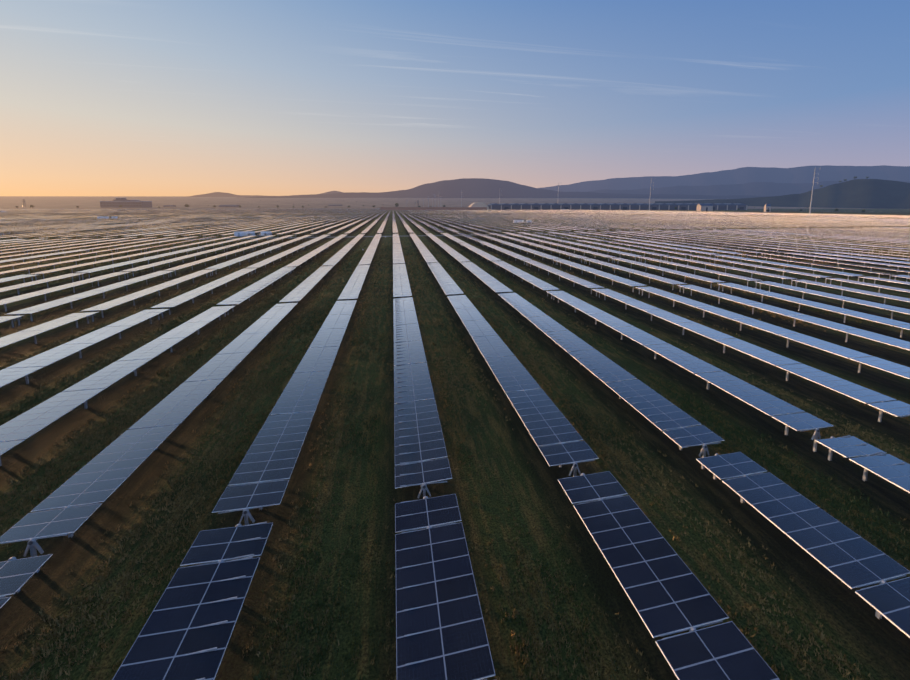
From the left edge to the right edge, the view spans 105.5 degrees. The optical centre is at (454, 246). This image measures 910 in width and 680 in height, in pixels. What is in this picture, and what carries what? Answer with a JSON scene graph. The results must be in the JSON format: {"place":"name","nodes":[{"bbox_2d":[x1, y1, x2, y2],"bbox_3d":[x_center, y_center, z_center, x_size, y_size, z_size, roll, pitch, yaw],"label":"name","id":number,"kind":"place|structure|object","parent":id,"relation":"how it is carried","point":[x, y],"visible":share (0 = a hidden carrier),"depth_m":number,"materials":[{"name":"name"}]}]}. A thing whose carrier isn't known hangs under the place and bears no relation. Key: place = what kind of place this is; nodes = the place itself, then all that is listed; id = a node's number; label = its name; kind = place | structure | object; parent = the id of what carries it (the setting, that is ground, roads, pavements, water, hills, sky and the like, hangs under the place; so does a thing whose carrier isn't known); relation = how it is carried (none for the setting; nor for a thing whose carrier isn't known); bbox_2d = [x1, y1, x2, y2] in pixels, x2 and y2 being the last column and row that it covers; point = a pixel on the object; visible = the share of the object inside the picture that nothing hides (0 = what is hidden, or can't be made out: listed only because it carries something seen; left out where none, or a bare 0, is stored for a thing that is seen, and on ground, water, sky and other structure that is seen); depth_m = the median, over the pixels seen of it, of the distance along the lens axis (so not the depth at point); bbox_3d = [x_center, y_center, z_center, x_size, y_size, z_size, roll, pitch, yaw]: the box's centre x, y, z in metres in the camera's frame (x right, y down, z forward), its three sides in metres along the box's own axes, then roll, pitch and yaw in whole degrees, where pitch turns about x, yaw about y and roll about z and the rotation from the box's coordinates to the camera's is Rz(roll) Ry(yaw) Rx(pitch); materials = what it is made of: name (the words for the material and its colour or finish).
{"place":"outdoors","nodes":[
{"label":"outdoors","id":0,"kind":"place"},
{"bbox_2d":[187,191,343,196],"bbox_3d":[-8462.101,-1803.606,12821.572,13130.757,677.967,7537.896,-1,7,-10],"label":"hills","id":1,"kind":"structure","parent":0,"point":[217,194],"depth_m":13092.02,"materials":[{"name":"black"}]},
{"bbox_2d":[0,196,872,208],"bbox_3d":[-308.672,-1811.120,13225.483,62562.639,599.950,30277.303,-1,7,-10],"label":"distant plain","id":2,"kind":"structure","parent":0,"point":[60,202],"depth_m":5864.31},
{"bbox_2d":[100,198,151,207],"bbox_3d":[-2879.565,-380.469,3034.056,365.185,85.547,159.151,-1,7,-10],"label":"building","id":3,"kind":"structure","parent":2,"relation":"on","point":[123,202],"depth_m":2985.06,"materials":[{"name":"grey paint"}]},
{"bbox_2d":[422,196,439,206],"bbox_3d":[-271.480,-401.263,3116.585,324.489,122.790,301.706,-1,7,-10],"label":"substation gantry poles","id":4,"kind":"object","parent":2,"relation":"on","point":[428,201],"visible":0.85,"depth_m":3000.91,"materials":[{"name":"metal"}]},
{"bbox_2d":[16,203,865,212],"bbox_3d":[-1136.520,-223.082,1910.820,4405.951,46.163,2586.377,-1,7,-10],"label":"distant plain trees","id":5,"kind":"object","parent":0,"point":[397,205],"visible":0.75,"depth_m":2729.97,"materials":[{"name":"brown plant"}]},
{"bbox_2d":[5,211,898,241],"bbox_3d":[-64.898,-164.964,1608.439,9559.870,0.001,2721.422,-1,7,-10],"label":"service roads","id":6,"kind":"structure","parent":0,"point":[399,236],"depth_m":248.27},
{"bbox_2d":[0,209,909,679],"bbox_3d":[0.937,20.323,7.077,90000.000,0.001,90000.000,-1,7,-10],"label":"ground","id":7,"kind":"structure","parent":0,"point":[850,621],"depth_m":29.23,"materials":[{"name":"green plant"}]},
{"bbox_2d":[97,216,117,218],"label":"inverter station","id":8,"kind":"object","parent":7,"relation":"on","point":[107,217],"visible":0.77,"depth_m":570.62,"materials":[{"name":"white paint"}]},
{"bbox_2d":[234,231,271,236],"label":"inverter station","id":9,"kind":"object","parent":7,"relation":"on","point":[238,233],"visible":0.92,"depth_m":242.28,"materials":[{"name":"white paint"}]},
{"bbox_2d":[0,209,909,679],"bbox_3d":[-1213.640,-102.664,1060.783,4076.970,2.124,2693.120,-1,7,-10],"label":"support posts","id":10,"kind":"object","parent":7,"relation":"on","point":[32,545],"visible":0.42,"depth_m":85.64,"materials":[{"name":"metal"}]},
{"bbox_2d":[0,209,909,679],"bbox_3d":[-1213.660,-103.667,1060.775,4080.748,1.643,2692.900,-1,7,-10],"label":"solar panels","id":11,"kind":"object","parent":10,"relation":"on","point":[658,579],"visible":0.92,"depth_m":29.47,"materials":[{"name":"blue glass"}]},
{"bbox_2d":[0,240,909,679],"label":"grass tufts","id":12,"kind":"object","parent":7,"relation":"on","point":[92,432],"visible":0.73,"depth_m":29.71,"materials":[{"name":"green plant"}]},
{"bbox_2d":[163,204,770,211],"bbox_3d":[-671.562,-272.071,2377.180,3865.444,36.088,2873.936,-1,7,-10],"label":"farm buildings","id":13,"kind":"structure","parent":7,"relation":"on","point":[704,207],"depth_m":1470.77,"materials":[{"name":"blue metal"}]},
{"bbox_2d":[513,220,530,222],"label":"inverter station","id":14,"kind":"object","parent":7,"relation":"on","point":[526,221],"visible":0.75,"depth_m":439.17,"materials":[{"name":"white paint"}]},
{"bbox_2d":[185,208,863,214],"bbox_3d":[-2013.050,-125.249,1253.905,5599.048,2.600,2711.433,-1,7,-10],"label":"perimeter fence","id":15,"kind":"object","parent":7,"relation":"on","point":[361,208],"visible":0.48,"depth_m":2686.23,"materials":[{"name":"grey metal"}]},
{"bbox_2d":[380,202,746,209],"bbox_3d":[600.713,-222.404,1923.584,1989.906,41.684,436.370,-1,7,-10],"label":"warehouse barrel vault","id":16,"kind":"object","parent":7,"relation":"on","point":[597,206],"visible":0.85,"depth_m":1862.47,"materials":[{"name":"grey metal"}]},
{"bbox_2d":[0,0,909,195],"label":"sky","id":17,"kind":"structure","parent":0,"point":[98,97],"materials":[{"name":"blue"}]},
{"bbox_2d":[244,178,771,198],"bbox_3d":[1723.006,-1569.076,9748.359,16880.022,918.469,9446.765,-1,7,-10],"label":"hill","id":18,"kind":"structure","parent":0,"point":[478,188],"depth_m":10372.07,"materials":[{"name":"black"}]},
{"bbox_2d":[637,210,766,212],"bbox_3d":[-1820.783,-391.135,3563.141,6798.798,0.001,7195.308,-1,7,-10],"label":"farmland","id":19,"kind":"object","parent":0,"point":[694,211],"depth_m":1335.42,"materials":[{"name":"brown soil"}]},
{"bbox_2d":[809,167,820,213],"bbox_3d":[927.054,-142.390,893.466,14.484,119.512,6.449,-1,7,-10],"label":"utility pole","id":20,"kind":"object","parent":19,"relation":"on","point":[812,192],"visible":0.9,"depth_m":893.33,"materials":[{"name":"metal"}]},
{"bbox_2d":[538,165,909,191],"bbox_3d":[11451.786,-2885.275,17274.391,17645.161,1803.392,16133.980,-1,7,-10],"label":"mountain range","id":21,"kind":"structure","parent":0,"point":[801,174],"depth_m":15016.34,"materials":[{"name":"blue stone"}]},
{"bbox_2d":[588,181,909,195],"bbox_3d":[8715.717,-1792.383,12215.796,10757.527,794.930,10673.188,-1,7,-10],"label":"hill","id":22,"kind":"structure","parent":0,"point":[765,189],"depth_m":11015.61,"materials":[{"name":"blue"}]},
{"bbox_2d":[655,179,909,208],"bbox_3d":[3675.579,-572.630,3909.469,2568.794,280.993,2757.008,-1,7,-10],"label":"hill","id":23,"kind":"structure","parent":0,"point":[873,193],"depth_m":3177.05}
]}

